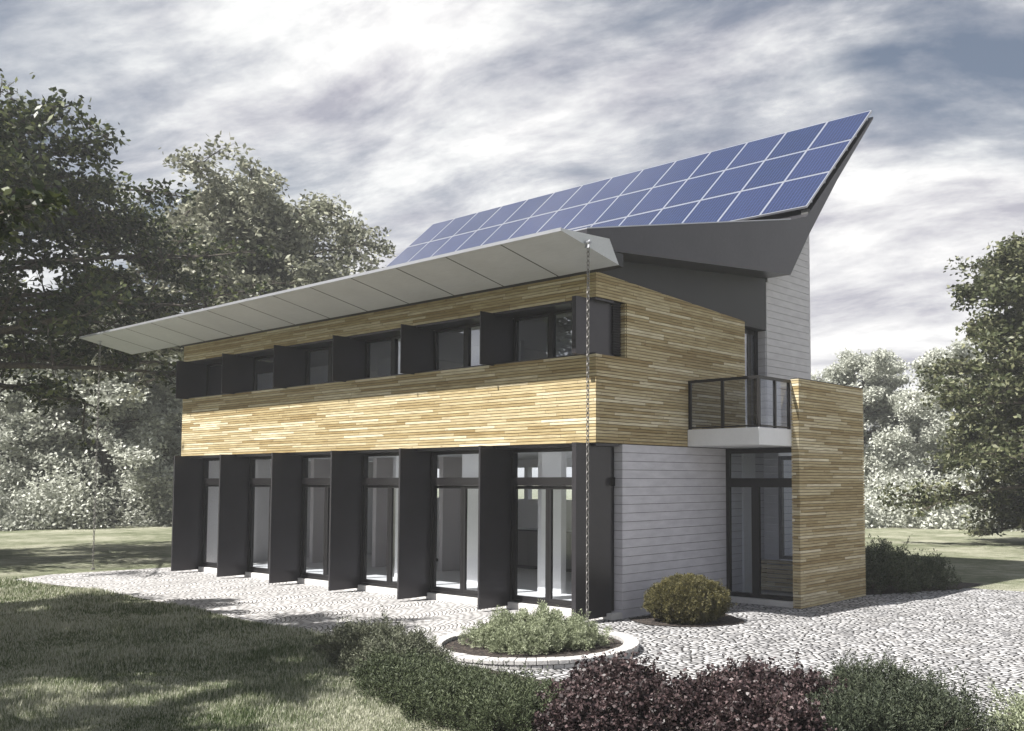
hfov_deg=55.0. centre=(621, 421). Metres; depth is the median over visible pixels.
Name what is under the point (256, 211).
broadleaf tree
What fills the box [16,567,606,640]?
terrace
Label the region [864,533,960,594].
juniper
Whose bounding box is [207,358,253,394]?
window frame
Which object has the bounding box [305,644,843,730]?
planting bed
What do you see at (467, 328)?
window frame
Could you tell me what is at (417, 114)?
sky
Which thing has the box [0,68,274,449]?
oak tree
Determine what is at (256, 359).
window frame
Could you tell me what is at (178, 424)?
background tree
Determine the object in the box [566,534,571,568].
cabinet door
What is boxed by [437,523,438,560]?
sideboard
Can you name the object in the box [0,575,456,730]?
grass
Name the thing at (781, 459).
porch window
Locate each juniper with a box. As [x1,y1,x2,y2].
[310,605,455,674]
[348,636,540,706]
[395,661,582,730]
[800,645,1018,730]
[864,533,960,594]
[977,676,1023,730]
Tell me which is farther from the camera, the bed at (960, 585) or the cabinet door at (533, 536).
the cabinet door at (533, 536)
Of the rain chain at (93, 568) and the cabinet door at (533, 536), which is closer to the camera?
the cabinet door at (533, 536)
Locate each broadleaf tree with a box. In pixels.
[7,130,396,459]
[260,267,366,291]
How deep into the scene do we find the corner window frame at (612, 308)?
15.95 m
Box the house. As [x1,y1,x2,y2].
[79,110,872,619]
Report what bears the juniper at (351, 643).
on the planting bed at (500, 728)
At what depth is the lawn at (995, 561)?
30.95 m
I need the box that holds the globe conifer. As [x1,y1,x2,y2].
[641,572,735,624]
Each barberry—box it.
[531,646,703,730]
[667,651,847,730]
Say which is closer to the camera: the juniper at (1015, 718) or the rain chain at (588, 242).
the juniper at (1015, 718)
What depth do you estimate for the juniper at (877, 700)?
8.05 m
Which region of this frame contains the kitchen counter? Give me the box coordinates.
[518,528,571,571]
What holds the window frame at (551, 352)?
in the house
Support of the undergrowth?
on the lawn at (995, 561)
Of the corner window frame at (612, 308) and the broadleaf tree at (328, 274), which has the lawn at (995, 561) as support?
the broadleaf tree at (328, 274)
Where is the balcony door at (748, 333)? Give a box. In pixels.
[744,329,757,426]
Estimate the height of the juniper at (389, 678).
0.497 m
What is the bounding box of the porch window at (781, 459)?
[778,456,793,559]
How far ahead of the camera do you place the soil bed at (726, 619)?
15.17 m
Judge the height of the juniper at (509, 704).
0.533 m
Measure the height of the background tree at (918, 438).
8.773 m
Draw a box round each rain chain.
[91,341,101,569]
[585,240,591,620]
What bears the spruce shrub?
on the round planter
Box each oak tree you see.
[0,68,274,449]
[0,169,78,245]
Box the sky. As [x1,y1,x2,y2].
[0,0,1023,477]
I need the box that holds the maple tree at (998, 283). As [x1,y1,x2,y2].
[875,231,1023,537]
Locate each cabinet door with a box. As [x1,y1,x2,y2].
[518,531,528,564]
[529,532,537,565]
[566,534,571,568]
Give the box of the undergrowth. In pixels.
[0,447,1022,531]
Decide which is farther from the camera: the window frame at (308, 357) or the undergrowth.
the undergrowth
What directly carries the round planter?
on the driveway
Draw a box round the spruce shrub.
[458,599,613,654]
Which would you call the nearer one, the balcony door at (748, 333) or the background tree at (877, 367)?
the balcony door at (748, 333)
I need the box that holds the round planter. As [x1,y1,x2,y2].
[427,629,638,669]
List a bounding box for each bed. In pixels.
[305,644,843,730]
[629,614,743,626]
[866,582,979,594]
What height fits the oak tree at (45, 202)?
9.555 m
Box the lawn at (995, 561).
[0,488,1023,728]
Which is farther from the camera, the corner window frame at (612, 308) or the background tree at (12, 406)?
the background tree at (12, 406)
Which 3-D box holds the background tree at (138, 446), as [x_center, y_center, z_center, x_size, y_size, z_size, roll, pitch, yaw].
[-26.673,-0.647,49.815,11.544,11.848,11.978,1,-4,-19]
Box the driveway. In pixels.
[492,588,1023,730]
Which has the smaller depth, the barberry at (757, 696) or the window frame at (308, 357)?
the barberry at (757, 696)
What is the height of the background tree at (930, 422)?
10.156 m
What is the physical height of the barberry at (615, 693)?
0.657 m
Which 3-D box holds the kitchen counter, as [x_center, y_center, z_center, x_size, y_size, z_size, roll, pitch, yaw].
[-1.556,3.008,22.777,2.240,0.920,0.630,-3,-5,40]
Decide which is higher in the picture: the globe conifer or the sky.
the sky
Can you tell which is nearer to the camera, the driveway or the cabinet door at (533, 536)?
the driveway
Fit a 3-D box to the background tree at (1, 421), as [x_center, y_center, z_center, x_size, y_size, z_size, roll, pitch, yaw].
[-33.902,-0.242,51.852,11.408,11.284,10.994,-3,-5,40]
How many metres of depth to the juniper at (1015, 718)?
8.30 m
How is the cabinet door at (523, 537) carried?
in the kitchen counter
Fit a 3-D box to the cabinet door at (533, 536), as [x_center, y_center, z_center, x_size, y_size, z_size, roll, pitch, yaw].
[-1.956,2.985,22.726,0.538,0.780,0.019,-3,-5,40]
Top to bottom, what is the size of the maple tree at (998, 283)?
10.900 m
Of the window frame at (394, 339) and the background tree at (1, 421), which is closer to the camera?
the window frame at (394, 339)
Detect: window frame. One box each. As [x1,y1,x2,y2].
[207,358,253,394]
[254,350,306,389]
[306,341,365,383]
[366,331,434,377]
[434,319,513,369]
[514,309,571,360]
[611,308,612,354]
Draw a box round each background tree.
[0,313,182,523]
[0,316,32,484]
[0,334,121,514]
[60,355,182,506]
[811,347,941,496]
[863,385,985,487]
[864,336,1014,507]
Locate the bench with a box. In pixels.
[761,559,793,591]
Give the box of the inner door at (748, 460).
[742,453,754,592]
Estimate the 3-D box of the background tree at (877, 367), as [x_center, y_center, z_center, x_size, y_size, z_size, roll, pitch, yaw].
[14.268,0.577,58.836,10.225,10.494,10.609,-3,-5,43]
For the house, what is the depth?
18.21 m

